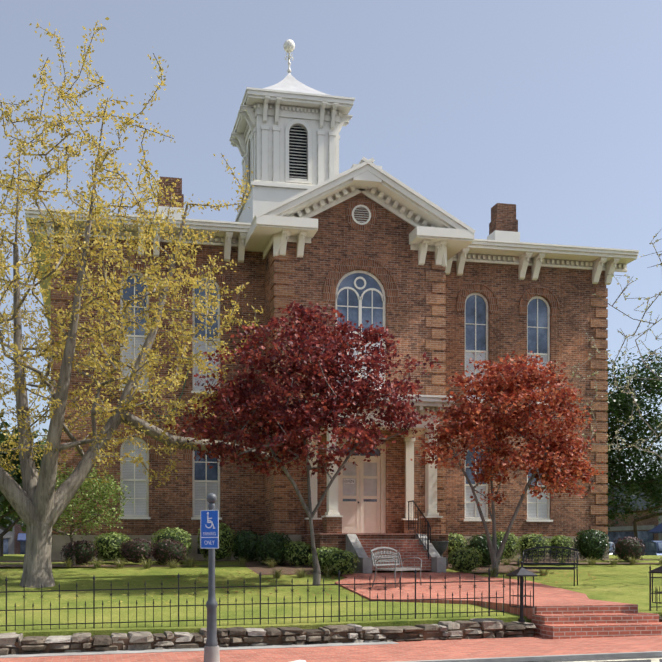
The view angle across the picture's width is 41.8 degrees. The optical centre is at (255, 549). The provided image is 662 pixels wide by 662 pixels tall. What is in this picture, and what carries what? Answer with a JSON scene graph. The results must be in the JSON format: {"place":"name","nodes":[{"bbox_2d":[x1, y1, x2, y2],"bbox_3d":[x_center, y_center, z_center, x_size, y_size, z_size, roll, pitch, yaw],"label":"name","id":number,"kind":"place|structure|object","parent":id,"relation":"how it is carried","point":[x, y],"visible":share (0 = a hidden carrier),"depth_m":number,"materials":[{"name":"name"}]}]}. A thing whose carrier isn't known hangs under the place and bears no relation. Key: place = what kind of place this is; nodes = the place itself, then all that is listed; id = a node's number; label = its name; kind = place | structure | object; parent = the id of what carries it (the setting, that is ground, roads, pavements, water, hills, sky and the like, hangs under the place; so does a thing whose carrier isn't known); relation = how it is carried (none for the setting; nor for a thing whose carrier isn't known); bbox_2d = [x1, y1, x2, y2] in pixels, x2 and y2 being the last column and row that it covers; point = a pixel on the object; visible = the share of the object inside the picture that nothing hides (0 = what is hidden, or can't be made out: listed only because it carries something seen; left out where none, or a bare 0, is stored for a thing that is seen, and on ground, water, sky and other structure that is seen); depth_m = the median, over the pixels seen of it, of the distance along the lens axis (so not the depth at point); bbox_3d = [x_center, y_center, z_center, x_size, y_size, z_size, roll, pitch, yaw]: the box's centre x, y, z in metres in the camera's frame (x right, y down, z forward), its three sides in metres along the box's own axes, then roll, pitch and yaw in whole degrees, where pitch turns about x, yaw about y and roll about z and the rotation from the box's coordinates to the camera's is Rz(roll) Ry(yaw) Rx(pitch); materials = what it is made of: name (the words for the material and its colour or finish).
{"place":"outdoors","nodes":[
{"label":"outdoors","id":0,"kind":"place"},
{"bbox_2d":[197,534,300,553],"bbox_3d":[3.077,-5.232,27.654,18.200,10.740,1.998,0,0,-10],"label":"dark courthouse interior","id":1,"kind":"object","parent":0,"point":[198,551],"visible":0.1,"depth_m":27.33,"materials":[{"name":"black"}]},
{"bbox_2d":[51,193,607,535],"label":"courthouse walls","id":2,"kind":"structure","parent":0,"point":[425,307],"depth_m":27.24,"materials":[{"name":"brown brick"}]},
{"bbox_2d":[25,157,638,521],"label":"building trim","id":3,"kind":"structure","parent":2,"relation":"attached to","point":[446,237],"depth_m":26.86,"materials":[{"name":"white paint"}]},
{"bbox_2d":[143,355,190,417],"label":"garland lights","id":4,"kind":"object","parent":3,"relation":"attached to","point":[177,402],"depth_m":27.19},
{"bbox_2d":[229,39,354,222],"bbox_3d":[1.423,-16.717,36.601,4.680,9.810,4.680,0,0,-10],"label":"cupola","id":5,"kind":"object","parent":3,"relation":"on","point":[285,137],"visible":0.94,"depth_m":34.87,"materials":[{"name":"paint"}]},
{"bbox_2d":[155,176,519,241],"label":"chimneys","id":6,"kind":"object","parent":3,"relation":"on","point":[503,224],"visible":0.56,"depth_m":33.47,"materials":[{"name":"brick"}]},
{"bbox_2d":[123,273,546,484],"bbox_3d":[3.086,-5.449,27.604,14.640,6.526,1.660,0,0,-10],"label":"window glass","id":7,"kind":"object","parent":2,"relation":"in","point":[212,472],"depth_m":27.57,"materials":[{"name":"glass"}]},
{"bbox_2d":[123,335,546,517],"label":"window blinds","id":8,"kind":"object","parent":2,"relation":"in","point":[140,487],"depth_m":27.54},
{"bbox_2d":[0,554,661,637],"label":"lawn","id":9,"kind":"structure","parent":0,"point":[625,583],"depth_m":18.33,"materials":[{"name":"green plant"}]},
{"bbox_2d":[0,464,25,531],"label":"tree","id":10,"kind":"object","parent":9,"relation":"on","point":[3,507],"depth_m":54.57,"materials":[{"name":"green plant"}]},
{"bbox_2d":[0,412,45,555],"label":"tree","id":11,"kind":"object","parent":9,"relation":"on","point":[7,518],"depth_m":47.44,"materials":[{"name":"green plant"}]},
{"bbox_2d":[24,463,133,565],"bbox_3d":[-4.979,-0.974,23.995,3.110,2.961,2.725,0,0,-10],"label":"holly tree","id":12,"kind":"object","parent":9,"relation":"on","point":[91,502],"depth_m":23.69,"materials":[{"name":"green plant"}]},
{"bbox_2d":[0,17,274,587],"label":"tree","id":13,"kind":"object","parent":9,"relation":"on","point":[100,313],"depth_m":19.82,"materials":[{"name":"yellow plant"}]},
{"bbox_2d":[0,562,594,612],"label":"fallen leaves","id":14,"kind":"object","parent":9,"relation":"on","point":[268,580],"visible":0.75,"depth_m":21.03,"materials":[{"name":"yellow plant"}]},
{"bbox_2d":[164,300,440,584],"bbox_3d":[1.305,-2.434,20.382,6.879,6.717,3.986,0,0,-10],"label":"red maple","id":15,"kind":"object","parent":9,"relation":"on","point":[267,402],"depth_m":19.83,"materials":[{"name":"red plant"}]},
{"bbox_2d":[51,534,608,560],"bbox_3d":[1.407,0.128,36.685,18.920,1.180,20.530,0,0,-10],"label":"building foundation","id":16,"kind":"object","parent":9,"relation":"on","point":[58,542],"visible":0.04,"depth_m":27.02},
{"bbox_2d":[0,559,660,574],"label":"mulch bed","id":17,"kind":"object","parent":9,"relation":"on","point":[257,567],"visible":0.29,"depth_m":24.47,"materials":[{"name":"brown soil"}]},
{"bbox_2d":[0,565,661,630],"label":"iron fence","id":18,"kind":"object","parent":9,"relation":"on","point":[268,603],"visible":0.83,"depth_m":15.34,"materials":[{"name":"black metal"}]},
{"bbox_2d":[61,553,661,577],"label":"liriope clumps","id":19,"kind":"object","parent":9,"relation":"on","point":[242,562],"visible":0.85,"depth_m":23.50,"materials":[{"name":"green plant"}]},
{"bbox_2d":[301,517,448,570],"bbox_3d":[3.574,-0.122,24.963,3.840,1.580,3.450,0,0,-10],"label":"porch brick","id":20,"kind":"object","parent":9,"relation":"on","point":[405,543],"visible":0.56,"depth_m":24.21,"materials":[{"name":"red brick"}]},
{"bbox_2d":[304,392,454,532],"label":"entrance portico","id":21,"kind":"structure","parent":20,"relation":"on","point":[361,516],"depth_m":26.68,"materials":[{"name":"white paint"}]},
{"bbox_2d":[340,442,379,501],"bbox_3d":[3.234,-2.432,26.805,1.340,1.880,0.005,0,0,-10],"label":"door glass","id":22,"kind":"object","parent":21,"relation":"attached to","point":[370,485],"visible":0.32,"depth_m":26.84,"materials":[{"name":"glass"}]},
{"bbox_2d":[344,479,353,483],"bbox_3d":[2.893,-2.112,26.721,0.340,0.160,0.025,0,0,-10],"label":"open sign","id":23,"kind":"object","parent":22,"relation":"attached to","point":[347,481],"visible":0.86,"depth_m":26.70,"materials":[{"name":"white"}]},
{"bbox_2d":[358,500,430,558],"bbox_3d":[4.127,-0.612,25.092,0.436,1.760,3.813,0,0,-24],"label":"porch handrail","id":24,"kind":"object","parent":20,"relation":"on","point":[428,526],"visible":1,"depth_m":24.06,"materials":[{"name":"metal"}]},
{"bbox_2d":[335,572,637,618],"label":"brick walkway","id":25,"kind":"structure","parent":9,"relation":"on","point":[546,595],"depth_m":19.29,"materials":[{"name":"red brick"}]},
{"bbox_2d":[370,547,421,587],"bbox_3d":[3.265,0.400,20.060,0.700,0.937,1.280,0,0,38],"label":"bench","id":26,"kind":"object","parent":25,"relation":"on","point":[379,558],"visible":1,"depth_m":20.08,"materials":[{"name":"silver metal"}]},
{"bbox_2d":[410,351,603,576],"bbox_3d":[6.538,-2.402,23.162,5.636,6.343,4.248,0,0,-10],"label":"red maple","id":27,"kind":"object","parent":9,"relation":"on","point":[554,442],"depth_m":22.40,"materials":[{"name":"red plant"}]},
{"bbox_2d":[518,546,578,585],"bbox_3d":[6.975,0.385,20.546,1.280,0.937,0.700,0,0,28],"label":"bench","id":28,"kind":"object","parent":9,"relation":"on","point":[562,563],"visible":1,"depth_m":20.67,"materials":[{"name":"metal"}]},
{"bbox_2d":[556,228,661,458],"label":"tree","id":29,"kind":"object","parent":9,"relation":"on","point":[625,368],"visible":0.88,"depth_m":23.06,"materials":[{"name":"grey plant"}]},
{"bbox_2d":[606,482,661,551],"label":"shops","id":30,"kind":"structure","parent":9,"relation":"on","point":[649,529],"depth_m":71.36,"materials":[{"name":"brick"}]},
{"bbox_2d":[606,339,661,538],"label":"green tree","id":31,"kind":"object","parent":9,"relation":"on","point":[616,401],"depth_m":31.50,"materials":[{"name":"green plant"}]},
{"bbox_2d":[0,635,661,661],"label":"brick sidewalk","id":32,"kind":"structure","parent":0,"point":[535,645],"depth_m":13.55,"materials":[{"name":"red brick"}]},
{"bbox_2d":[0,641,398,657],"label":"concrete band","id":33,"kind":"object","parent":32,"relation":"on","point":[184,650],"visible":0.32,"depth_m":14.13,"materials":[{"name":"grey concrete"}]},
{"bbox_2d":[200,493,219,661],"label":"accessible parking sign","id":34,"kind":"object","parent":32,"relation":"on","point":[209,521],"visible":1,"depth_m":12.50,"materials":[{"name":"metal"}]},
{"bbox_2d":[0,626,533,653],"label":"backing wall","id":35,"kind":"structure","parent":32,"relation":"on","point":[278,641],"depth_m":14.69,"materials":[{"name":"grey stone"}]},
{"bbox_2d":[531,605,661,638],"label":"street steps","id":36,"kind":"structure","parent":32,"relation":"on","point":[575,621],"depth_m":15.54,"materials":[{"name":"brick"}]},
{"bbox_2d":[0,0,661,482],"label":"sky","id":37,"kind":"structure","parent":0,"point":[550,109],"materials":[{"name":"blue"}]},
{"bbox_2d":[60,522,645,574],"bbox_3d":[3.765,-0.014,24.967,18.290,1.346,4.955,0,0,-10],"label":"shrub","id":38,"kind":"object","parent":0,"point":[245,551],"visible":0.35,"depth_m":24.74,"materials":[{"name":"green plant"}]},
{"bbox_2d":[346,534,445,573],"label":"stair side walls","id":39,"kind":"structure","parent":0,"point":[364,564],"depth_m":23.31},
{"bbox_2d":[432,541,448,565],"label":"wall","id":40,"kind":"structure","parent":39,"relation":"on","point":[440,547],"depth_m":24.34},
{"bbox_2d":[520,656,661,661],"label":"parking lot asphalt","id":41,"kind":"structure","parent":0,"point":[619,658],"depth_m":12.70,"materials":[{"name":"grey asphalt"}]},
{"bbox_2d":[573,658,661,661],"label":"yellow markings","id":42,"kind":"object","parent":41,"relation":"on","point":[654,659],"visible":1,"depth_m":12.59,"materials":[{"name":"paint"}]},
{"bbox_2d":[609,542,614,554],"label":"parked car","id":43,"kind":"object","parent":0,"point":[610,549],"depth_m":61.76,"materials":[{"name":"silver paint"}]},
{"bbox_2d":[612,541,661,554],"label":"parked car","id":44,"kind":"object","parent":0,"point":[653,547],"visible":0.12,"depth_m":54.50,"materials":[{"name":"paint"}]},
{"label":"ground","id":45,"kind":"structure","parent":0,"visible":0},
{"bbox_2d":[0,520,25,553],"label":"shops","id":46,"kind":"structure","parent":45,"relation":"on","point":[14,540],"depth_m":90.17,"materials":[{"name":"brick"}]},
{"bbox_2d":[3,429,47,525],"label":"tree","id":47,"kind":"object","parent":45,"relation":"on","point":[15,518],"depth_m":73.12,"materials":[{"name":"green plant"}]},
{"bbox_2d":[0,616,661,654],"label":"stone retaining wall","id":48,"kind":"structure","parent":45,"relation":"on","point":[145,639],"depth_m":14.60,"materials":[{"name":"grey stone"}]},
{"bbox_2d":[506,561,536,622],"bbox_3d":[4.803,0.763,15.565,0.400,1.108,0.400,0,0,-10],"label":"lantern post","id":49,"kind":"object","parent":48,"relation":"on","point":[521,572],"visible":1,"depth_m":15.51,"materials":[{"name":"metal"}]},
{"bbox_2d":[648,566,661,617],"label":"lantern post","id":50,"kind":"object","parent":48,"relation":"on","point":[657,570],"visible":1,"depth_m":16.20,"materials":[{"name":"metal"}]},
{"bbox_2d":[392,651,661,661],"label":"kerb","id":51,"kind":"structure","parent":45,"relation":"on","point":[575,656],"depth_m":12.75,"materials":[{"name":"concrete"}]}
]}

